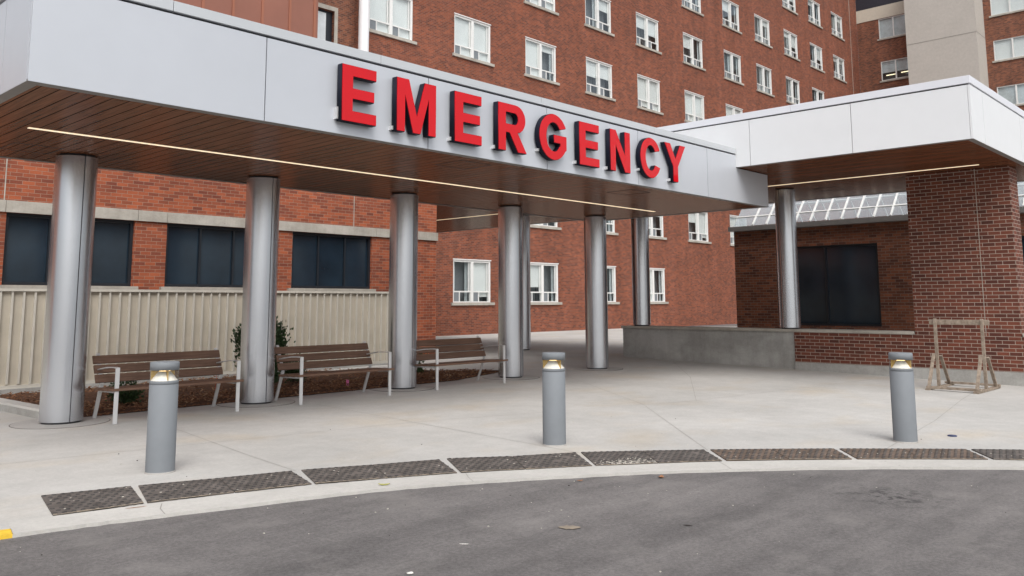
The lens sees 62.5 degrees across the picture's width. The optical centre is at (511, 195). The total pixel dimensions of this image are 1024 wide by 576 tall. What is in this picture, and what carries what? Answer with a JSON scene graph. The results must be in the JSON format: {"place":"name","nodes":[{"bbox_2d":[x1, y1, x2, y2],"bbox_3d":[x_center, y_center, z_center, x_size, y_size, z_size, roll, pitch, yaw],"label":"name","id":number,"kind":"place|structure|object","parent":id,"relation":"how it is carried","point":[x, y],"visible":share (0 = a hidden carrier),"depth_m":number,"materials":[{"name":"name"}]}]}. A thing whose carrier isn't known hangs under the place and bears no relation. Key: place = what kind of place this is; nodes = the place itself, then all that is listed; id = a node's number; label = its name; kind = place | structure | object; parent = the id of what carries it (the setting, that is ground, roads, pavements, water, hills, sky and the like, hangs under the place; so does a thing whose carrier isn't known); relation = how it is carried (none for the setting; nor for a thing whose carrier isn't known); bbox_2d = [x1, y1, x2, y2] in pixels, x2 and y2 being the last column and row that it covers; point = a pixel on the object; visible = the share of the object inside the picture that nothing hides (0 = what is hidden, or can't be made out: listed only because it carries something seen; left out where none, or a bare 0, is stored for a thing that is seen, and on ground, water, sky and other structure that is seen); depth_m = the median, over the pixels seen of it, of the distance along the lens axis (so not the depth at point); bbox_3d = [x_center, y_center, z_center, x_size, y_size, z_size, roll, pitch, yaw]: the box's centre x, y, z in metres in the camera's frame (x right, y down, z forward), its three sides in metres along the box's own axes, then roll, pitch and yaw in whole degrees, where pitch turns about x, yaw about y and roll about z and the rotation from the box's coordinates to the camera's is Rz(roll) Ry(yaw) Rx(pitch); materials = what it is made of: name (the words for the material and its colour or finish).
{"place":"outdoors","nodes":[
{"label":"outdoors","id":0,"kind":"place"},
{"bbox_2d":[0,324,1023,575],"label":"road","id":1,"kind":"structure","parent":0,"point":[880,522],"depth_m":6.02,"materials":[{"name":"grey asphalt"}]},
{"bbox_2d":[0,529,12,539],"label":"yellow kerb","id":2,"kind":"structure","parent":1,"relation":"on","point":[6,533],"depth_m":5.90,"materials":[{"name":"paint"}]},
{"bbox_2d":[20,416,1005,571],"bbox_3d":[3.593,2.729,8.364,16.935,0.160,7.970,1,-7,-8],"label":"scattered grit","id":3,"kind":"object","parent":1,"relation":"on","point":[510,495],"visible":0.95,"depth_m":7.11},
{"bbox_2d":[8,459,1023,537],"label":"kerb","id":4,"kind":"structure","parent":1,"relation":"on","point":[35,526],"depth_m":7.68,"materials":[{"name":"concrete"}]},
{"bbox_2d":[559,525,579,528],"bbox_3d":[0.417,2.409,6.142,0.134,0.002,0.122,-7,-10,43],"label":"cardboard scrap","id":5,"kind":"object","parent":1,"relation":"on","point":[569,527],"visible":1,"depth_m":6.14,"materials":[{"name":"beige cardboard"}]},
{"bbox_2d":[0,328,1023,529],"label":"pavement","id":6,"kind":"structure","parent":0,"point":[830,412],"depth_m":11.36,"materials":[{"name":"concrete"}]},
{"bbox_2d":[0,398,38,418],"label":"bed kerb","id":7,"kind":"structure","parent":6,"relation":"on","point":[20,408],"depth_m":12.38,"materials":[{"name":"concrete"}]},
{"bbox_2d":[9,153,110,428],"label":"steel column","id":8,"kind":"structure","parent":6,"relation":"on","point":[63,372],"depth_m":11.51,"materials":[{"name":"metal"}]},
{"bbox_2d":[41,486,143,515],"bbox_3d":[-3.434,2.492,6.905,0.693,0.028,0.817,4,-8,-31],"label":"tactile plate","id":9,"kind":"object","parent":6,"relation":"on","point":[81,501],"visible":1,"depth_m":6.88,"materials":[{"name":"metal"}]},
{"bbox_2d":[144,361,179,474],"bbox_3d":[-3.372,2.128,8.149,0.272,1.040,0.272,-7,-10,43],"label":"light bollard","id":10,"kind":"object","parent":6,"relation":"on","point":[162,421],"visible":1,"depth_m":8.05,"materials":[{"name":"metal"}]},
{"bbox_2d":[92,348,243,423],"bbox_3d":[-4.988,2.720,12.260,0.840,0.908,1.930,-7,-10,43],"label":"park bench","id":11,"kind":"object","parent":6,"relation":"on","point":[101,378],"visible":0.98,"depth_m":12.28,"materials":[{"name":"brown wood"}]},
{"bbox_2d":[138,478,233,502],"bbox_3d":[-2.821,2.538,7.295,0.684,0.028,0.741,4,-8,-29],"label":"tactile plate","id":12,"kind":"object","parent":6,"relation":"on","point":[163,492],"visible":1,"depth_m":7.24,"materials":[{"name":"metal"}]},
{"bbox_2d":[0,288,388,394],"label":"board fence","id":13,"kind":"object","parent":6,"relation":"on","point":[125,321],"visible":0.46,"depth_m":17.40,"materials":[{"name":"metal"}]},
{"bbox_2d":[0,158,437,360],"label":"brick building","id":14,"kind":"structure","parent":6,"relation":"on","point":[156,232],"depth_m":18.24,"materials":[{"name":"brick"}]},
{"bbox_2d":[0,213,137,289],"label":"window","id":15,"kind":"structure","parent":14,"relation":"in","point":[27,236],"depth_m":16.06,"materials":[{"name":"glass"}]},
{"bbox_2d":[159,223,244,289],"bbox_3d":[-6.464,1.386,18.522,0.230,1.430,2.550,-7,-10,43],"label":"window","id":16,"kind":"structure","parent":14,"relation":"in","point":[198,257],"depth_m":18.35,"materials":[{"name":"glass"}]},
{"bbox_2d":[287,232,375,291],"bbox_3d":[-4.407,1.653,20.703,0.230,1.430,2.530,-7,-10,43],"label":"window","id":17,"kind":"structure","parent":14,"relation":"in","point":[320,262],"depth_m":20.73,"materials":[{"name":"glass"}]},
{"bbox_2d":[0,368,497,416],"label":"mulch bed","id":18,"kind":"object","parent":6,"relation":"on","point":[92,395],"visible":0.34,"depth_m":15.36,"materials":[{"name":"brown plant"}]},
{"bbox_2d":[105,381,144,403],"bbox_3d":[-6.093,3.072,13.309,0.586,0.472,0.544,-7,-10,43],"label":"evergreen shrub","id":19,"kind":"object","parent":18,"relation":"on","point":[132,396],"visible":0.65,"depth_m":13.25,"materials":[{"name":"green plant"}]},
{"bbox_2d":[230,316,295,382],"bbox_3d":[-4.607,2.875,15.691,1.152,1.426,1.187,1,-7,-10],"label":"evergreen shrub","id":20,"kind":"object","parent":18,"relation":"on","point":[280,341],"visible":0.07,"depth_m":15.63,"materials":[{"name":"green plant"}]},
{"bbox_2d":[283,353,306,381],"bbox_3d":[-4.280,3.378,16.513,0.678,0.618,0.760,-7,-10,43],"label":"evergreen shrub","id":21,"kind":"object","parent":18,"relation":"on","point":[293,371],"visible":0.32,"depth_m":16.46,"materials":[{"name":"green plant"}]},
{"bbox_2d":[417,353,427,372],"bbox_3d":[-2.204,3.633,18.647,0.754,0.602,0.663,-4,-8,27],"label":"evergreen shrub","id":22,"kind":"object","parent":18,"relation":"on","point":[419,369],"visible":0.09,"depth_m":18.51,"materials":[{"name":"green plant"}]},
{"bbox_2d":[216,176,294,407],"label":"steel column","id":23,"kind":"structure","parent":6,"relation":"on","point":[258,322],"depth_m":13.63,"materials":[{"name":"metal"}]},
{"bbox_2d":[219,471,311,492],"bbox_3d":[-2.231,2.579,7.625,0.672,0.031,0.698,4,-8,-30],"label":"tactile plate","id":24,"kind":"object","parent":6,"relation":"on","point":[257,482],"visible":1,"depth_m":7.59,"materials":[{"name":"metal"}]},
{"bbox_2d":[274,341,394,404],"bbox_3d":[-3.011,2.965,14.298,0.840,0.908,1.930,-7,-10,43],"label":"park bench","id":25,"kind":"object","parent":6,"relation":"on","point":[301,365],"visible":0.98,"depth_m":14.38,"materials":[{"name":"brown wood"}]},
{"bbox_2d":[301,464,387,483],"bbox_3d":[-1.579,2.620,7.945,0.685,0.032,0.706,3,-8,-22],"label":"tactile plate","id":26,"kind":"object","parent":6,"relation":"on","point":[342,474],"visible":1,"depth_m":7.91,"materials":[{"name":"metal"}]},
{"bbox_2d":[369,193,434,391],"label":"steel column","id":27,"kind":"structure","parent":6,"relation":"on","point":[403,285],"depth_m":15.82,"materials":[{"name":"metal"}]},
{"bbox_2d":[373,459,456,477],"bbox_3d":[-0.941,2.657,8.223,0.699,0.032,0.745,3,-8,-22],"label":"tactile plate","id":28,"kind":"object","parent":6,"relation":"on","point":[415,468],"visible":0.99,"depth_m":8.18,"materials":[{"name":"metal"}]},
{"bbox_2d":[416,336,507,389],"bbox_3d":[-1.042,3.216,16.385,0.840,0.908,1.930,-7,-10,43],"label":"park bench","id":29,"kind":"object","parent":6,"relation":"on","point":[435,350],"visible":0.88,"depth_m":16.54,"materials":[{"name":"brown wood"}]},
{"bbox_2d":[447,456,524,472],"bbox_3d":[-0.263,2.688,8.449,0.684,0.033,0.763,1,-7,-11],"label":"tactile plate","id":30,"kind":"object","parent":6,"relation":"on","point":[479,464],"visible":1,"depth_m":8.41,"materials":[{"name":"metal"}]},
{"bbox_2d":[6,363,979,513],"bbox_3d":[1.250,3.326,13.320,9.586,0.147,17.603,-7,-10,43],"label":"pavement joint line","id":31,"kind":"object","parent":6,"relation":"on","point":[507,439],"visible":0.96,"depth_m":10.83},
{"bbox_2d":[482,205,539,379],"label":"steel column","id":32,"kind":"structure","parent":6,"relation":"on","point":[510,277],"depth_m":17.97,"materials":[{"name":"metal"}]},
{"bbox_2d":[173,0,867,335],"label":"hospital building","id":33,"kind":"structure","parent":6,"relation":"on","point":[657,63],"depth_m":49.21,"materials":[{"name":"red brick"}]},
{"bbox_2d":[317,2,337,42],"bbox_3d":[-7.791,-6.895,35.033,0.210,2.100,1.190,-7,-10,43],"label":"window","id":34,"kind":"structure","parent":33,"relation":"in","point":[324,17],"depth_m":35.23,"materials":[{"name":"glass"}]},
{"bbox_2d":[358,0,369,51],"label":"white flue","id":35,"kind":"object","parent":33,"relation":"attached to","point":[363,28],"depth_m":35.38,"materials":[{"name":"paint"}]},
{"bbox_2d":[369,0,416,44],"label":"window","id":36,"kind":"structure","parent":33,"relation":"in","point":[393,19],"depth_m":37.42,"materials":[{"name":"glass"}]},
{"bbox_2d":[451,258,494,304],"bbox_3d":[-1.990,4.038,39.697,0.610,2.190,2.780,-7,-10,43],"label":"window","id":37,"kind":"structure","parent":33,"relation":"in","point":[471,278],"depth_m":39.70,"materials":[{"name":"glass"}]},
{"bbox_2d":[452,12,494,66],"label":"window","id":38,"kind":"structure","parent":33,"relation":"in","point":[471,36],"depth_m":41.01,"materials":[{"name":"glass"}]},
{"bbox_2d":[524,0,558,15],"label":"window","id":39,"kind":"structure","parent":33,"relation":"in","point":[545,5],"depth_m":45.31,"materials":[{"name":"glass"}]},
{"bbox_2d":[524,36,559,85],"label":"window","id":40,"kind":"structure","parent":33,"relation":"in","point":[537,53],"depth_m":44.65,"materials":[{"name":"glass"}]},
{"bbox_2d":[530,262,561,304],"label":"window","id":41,"kind":"structure","parent":33,"relation":"in","point":[539,273],"depth_m":43.34,"materials":[{"name":"plastic"}]},
{"bbox_2d":[530,222,561,229],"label":"window","id":42,"kind":"structure","parent":33,"relation":"in","point":[546,225],"depth_m":43.77,"materials":[{"name":"plastic"}]},
{"bbox_2d":[584,0,614,36],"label":"window","id":43,"kind":"structure","parent":33,"relation":"in","point":[598,6],"depth_m":49.04,"materials":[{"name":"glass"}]},
{"bbox_2d":[585,57,615,101],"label":"window","id":44,"kind":"structure","parent":33,"relation":"in","point":[600,72],"depth_m":48.43,"materials":[{"name":"glass"}]},
{"bbox_2d":[606,220,618,234],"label":"window","id":45,"kind":"structure","parent":33,"relation":"in","point":[612,223],"depth_m":48.09,"materials":[{"name":"plastic"}]},
{"bbox_2d":[607,266,619,303],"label":"window","id":46,"kind":"structure","parent":33,"relation":"in","point":[609,297],"depth_m":47.68,"materials":[{"name":"plastic"}]},
{"bbox_2d":[635,12,661,54],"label":"window","id":47,"kind":"structure","parent":33,"relation":"in","point":[649,28],"depth_m":52.62,"materials":[{"name":"plastic"}]},
{"bbox_2d":[637,74,663,114],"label":"window","id":48,"kind":"structure","parent":33,"relation":"in","point":[648,89],"depth_m":51.98,"materials":[{"name":"plastic"}]},
{"bbox_2d":[648,216,666,239],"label":"window","id":49,"kind":"structure","parent":33,"relation":"in","point":[651,220],"depth_m":51.30,"materials":[{"name":"plastic"}]},
{"bbox_2d":[650,268,668,303],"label":"window","id":50,"kind":"structure","parent":33,"relation":"in","point":[654,293],"depth_m":51.21,"materials":[{"name":"plastic"}]},
{"bbox_2d":[681,0,703,16],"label":"window","id":51,"kind":"structure","parent":33,"relation":"in","point":[689,5],"depth_m":57.00,"materials":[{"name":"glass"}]},
{"bbox_2d":[684,90,703,121],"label":"window","id":52,"kind":"structure","parent":33,"relation":"in","point":[694,104],"depth_m":55.84,"materials":[{"name":"plastic"}]},
{"bbox_2d":[683,32,705,70],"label":"window","id":53,"kind":"structure","parent":33,"relation":"in","point":[690,59],"depth_m":56.47,"materials":[{"name":"plastic"}]},
{"bbox_2d":[688,212,711,243],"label":"window","id":54,"kind":"structure","parent":33,"relation":"in","point":[698,222],"depth_m":55.15,"materials":[{"name":"plastic"}]},
{"bbox_2d":[722,0,741,34],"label":"window","id":55,"kind":"structure","parent":33,"relation":"in","point":[728,23],"depth_m":60.89,"materials":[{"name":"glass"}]},
{"bbox_2d":[724,50,743,85],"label":"window","id":56,"kind":"structure","parent":33,"relation":"in","point":[730,75],"depth_m":60.46,"materials":[{"name":"plastic"}]},
{"bbox_2d":[726,104,742,115],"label":"window","id":57,"kind":"structure","parent":33,"relation":"in","point":[730,110],"depth_m":59.74,"materials":[{"name":"plastic"}]},
{"bbox_2d":[730,215,746,245],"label":"window","id":58,"kind":"structure","parent":33,"relation":"in","point":[734,221],"depth_m":58.70,"materials":[{"name":"plastic"}]},
{"bbox_2d":[754,14,772,48],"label":"window","id":59,"kind":"structure","parent":33,"relation":"in","point":[759,24],"depth_m":64.44,"materials":[{"name":"glass"}]},
{"bbox_2d":[756,63,774,96],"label":"window","id":60,"kind":"structure","parent":33,"relation":"in","point":[761,87],"depth_m":63.92,"materials":[{"name":"glass"}]},
{"bbox_2d":[782,0,797,14],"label":"window","id":61,"kind":"structure","parent":33,"relation":"in","point":[785,3],"depth_m":68.20,"materials":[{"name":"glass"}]},
{"bbox_2d":[784,29,799,61],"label":"window","id":62,"kind":"structure","parent":33,"relation":"in","point":[790,40],"depth_m":67.85,"materials":[{"name":"glass"}]},
{"bbox_2d":[786,76,799,104],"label":"window","id":63,"kind":"structure","parent":33,"relation":"in","point":[789,84],"depth_m":67.41,"materials":[{"name":"plastic"}]},
{"bbox_2d":[808,0,822,28],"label":"window","id":64,"kind":"structure","parent":33,"relation":"in","point":[811,15],"depth_m":71.89,"materials":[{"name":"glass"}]},
{"bbox_2d":[810,43,824,72],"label":"window","id":65,"kind":"structure","parent":33,"relation":"in","point":[816,53],"depth_m":71.64,"materials":[{"name":"plastic"}]},
{"bbox_2d":[812,87,824,100],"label":"window","id":66,"kind":"structure","parent":33,"relation":"in","point":[815,93],"depth_m":71.12,"materials":[{"name":"plastic"}]},
{"bbox_2d":[831,12,844,40],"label":"window","id":67,"kind":"structure","parent":33,"relation":"in","point":[835,19],"depth_m":75.43,"materials":[{"name":"plastic"}]},
{"bbox_2d":[833,54,846,83],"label":"window","id":68,"kind":"structure","parent":33,"relation":"in","point":[836,60],"depth_m":74.79,"materials":[{"name":"glass"}]},
{"bbox_2d":[523,214,530,349],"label":"steel column","id":69,"kind":"structure","parent":6,"relation":"on","point":[526,293],"depth_m":26.87,"materials":[{"name":"silver metal"}]},
{"bbox_2d":[513,452,591,468],"bbox_3d":[0.409,2.715,8.652,0.709,0.034,0.844,1,-7,-10],"label":"tactile plate","id":70,"kind":"object","parent":6,"relation":"on","point":[555,460],"visible":0.99,"depth_m":8.60,"materials":[{"name":"metal"}]},
{"bbox_2d":[542,352,565,446],"bbox_3d":[0.484,2.334,9.733,0.272,1.040,0.272,-7,-10,43],"label":"light bollard","id":71,"kind":"object","parent":6,"relation":"on","point":[553,401],"visible":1,"depth_m":9.63,"materials":[{"name":"metal"}]},
{"bbox_2d":[575,215,622,370],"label":"steel column","id":72,"kind":"structure","parent":6,"relation":"on","point":[596,300],"depth_m":20.15,"materials":[{"name":"metal"}]},
{"bbox_2d":[581,450,657,465],"bbox_3d":[1.127,2.739,8.814,0.680,0.034,0.796,1,-7,-7],"label":"tactile plate","id":73,"kind":"object","parent":6,"relation":"on","point":[601,458],"visible":1,"depth_m":8.77,"materials":[{"name":"metal"}]},
{"bbox_2d":[643,449,721,462],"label":"tactile plate","id":74,"kind":"object","parent":6,"relation":"on","point":[677,456],"visible":0.99,"depth_m":8.90,"materials":[{"name":"metal"}]},
{"bbox_2d":[710,449,787,460],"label":"tactile plate","id":75,"kind":"object","parent":6,"relation":"on","point":[747,454],"visible":1,"depth_m":9.03,"materials":[{"name":"grey metal"}]},
{"bbox_2d":[772,448,851,459],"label":"tactile plate","id":76,"kind":"object","parent":6,"relation":"on","point":[813,454],"visible":0.99,"depth_m":9.06,"materials":[{"name":"grey metal"}]},
{"bbox_2d":[621,325,1023,385],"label":"wall","id":77,"kind":"structure","parent":6,"relation":"on","point":[855,351],"depth_m":19.96,"materials":[{"name":"grey concrete"}]},
{"bbox_2d":[631,217,650,325],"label":"steel column","id":78,"kind":"structure","parent":77,"relation":"on","point":[640,271],"depth_m":23.83,"materials":[{"name":"silver metal"}]},
{"bbox_2d":[774,188,800,328],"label":"steel column","id":79,"kind":"structure","parent":77,"relation":"on","point":[787,263],"depth_m":20.88,"materials":[{"name":"silver metal"}]},
{"bbox_2d":[905,166,1023,339],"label":"brick pier","id":80,"kind":"structure","parent":77,"relation":"on","point":[966,250],"depth_m":18.06,"materials":[{"name":"brick"}]},
{"bbox_2d":[436,75,1023,232],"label":"side canopy","id":81,"kind":"object","parent":80,"relation":"on","point":[885,141],"visible":0.52,"depth_m":16.77,"materials":[{"name":"white metal"}]},
{"bbox_2d":[0,0,768,220],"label":"front canopy","id":82,"kind":"object","parent":81,"relation":"attached to","point":[169,88],"visible":0.98,"depth_m":10.84,"materials":[{"name":"silver metal"}]},
{"bbox_2d":[334,63,684,182],"bbox_3d":[0.556,-0.927,13.236,0.134,0.737,7.906,-7,-10,43],"label":"emergency sign","id":83,"kind":"object","parent":82,"relation":"attached to","point":[418,115],"visible":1,"depth_m":12.32,"materials":[{"name":"red plastic"}]},
{"bbox_2d":[840,448,920,459],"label":"tactile plate","id":84,"kind":"object","parent":6,"relation":"on","point":[873,453],"visible":1,"depth_m":9.15,"materials":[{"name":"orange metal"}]},
{"bbox_2d":[888,352,917,443],"bbox_3d":[4.679,2.407,10.108,0.272,1.040,0.272,-7,-10,43],"label":"light bollard","id":85,"kind":"object","parent":6,"relation":"on","point":[903,402],"visible":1,"depth_m":10.01,"materials":[{"name":"metal"}]},
{"bbox_2d":[904,448,987,459],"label":"tactile plate","id":86,"kind":"object","parent":6,"relation":"on","point":[952,454],"visible":0.99,"depth_m":9.12,"materials":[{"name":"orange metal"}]},
{"bbox_2d":[925,318,1000,393],"bbox_3d":[8.754,3.078,16.463,1.080,1.359,1.530,-7,-10,43],"label":"timber stand","id":87,"kind":"object","parent":6,"relation":"on","point":[935,322],"visible":0.99,"depth_m":16.36,"materials":[{"name":"brown wood"}]},
{"bbox_2d":[971,449,1023,459],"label":"tactile plate","id":88,"kind":"object","parent":6,"relation":"on","point":[1005,454],"visible":1,"depth_m":9.19,"materials":[{"name":"metal"}]},
{"label":"ground","id":89,"kind":"structure","parent":0,"visible":0},
{"bbox_2d":[728,183,1023,330],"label":"brick building","id":90,"kind":"structure","parent":89,"relation":"on","point":[856,273],"depth_m":24.20,"materials":[{"name":"red brick"}]},
{"bbox_2d":[776,243,881,326],"bbox_3d":[9.085,2.581,24.349,3.000,2.300,0.080,-7,-10,43],"label":"window","id":91,"kind":"structure","parent":90,"relation":"in","point":[839,284],"depth_m":24.10,"materials":[{"name":"black glass"}]},
{"bbox_2d":[1021,236,1023,261],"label":"window","id":92,"kind":"structure","parent":90,"relation":"in","point":[1021,236],"depth_m":21.05,"materials":[{"name":"black glass"}]},
{"bbox_2d":[855,0,1023,217],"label":"hospital wing","id":93,"kind":"structure","parent":89,"relation":"on","point":[904,42],"depth_m":71.25,"materials":[{"name":"beige concrete"}]},
{"bbox_2d":[877,14,905,40],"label":"window","id":94,"kind":"structure","parent":93,"relation":"in","point":[894,26],"depth_m":76.60,"materials":[{"name":"glass"}]},
{"bbox_2d":[880,57,908,82],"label":"window","id":95,"kind":"structure","parent":93,"relation":"in","point":[896,69],"depth_m":76.26,"materials":[{"name":"glass"}]},
{"bbox_2d":[989,0,1023,17],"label":"window","id":96,"kind":"structure","parent":93,"relation":"in","point":[998,7],"depth_m":70.45,"materials":[{"name":"glass"}]},
{"bbox_2d":[992,35,1023,62],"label":"window","id":97,"kind":"structure","parent":93,"relation":"in","point":[1012,48],"depth_m":69.97,"materials":[{"name":"glass"}]},
{"bbox_2d":[997,83,1023,105],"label":"window","id":98,"kind":"structure","parent":93,"relation":"in","point":[1014,94],"depth_m":69.45,"materials":[{"name":"glass"}]},
{"bbox_2d":[1017,182,1023,200],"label":"window","id":99,"kind":"structure","parent":93,"relation":"in","point":[1020,189],"depth_m":68.48,"materials":[{"name":"stone"}]}
]}

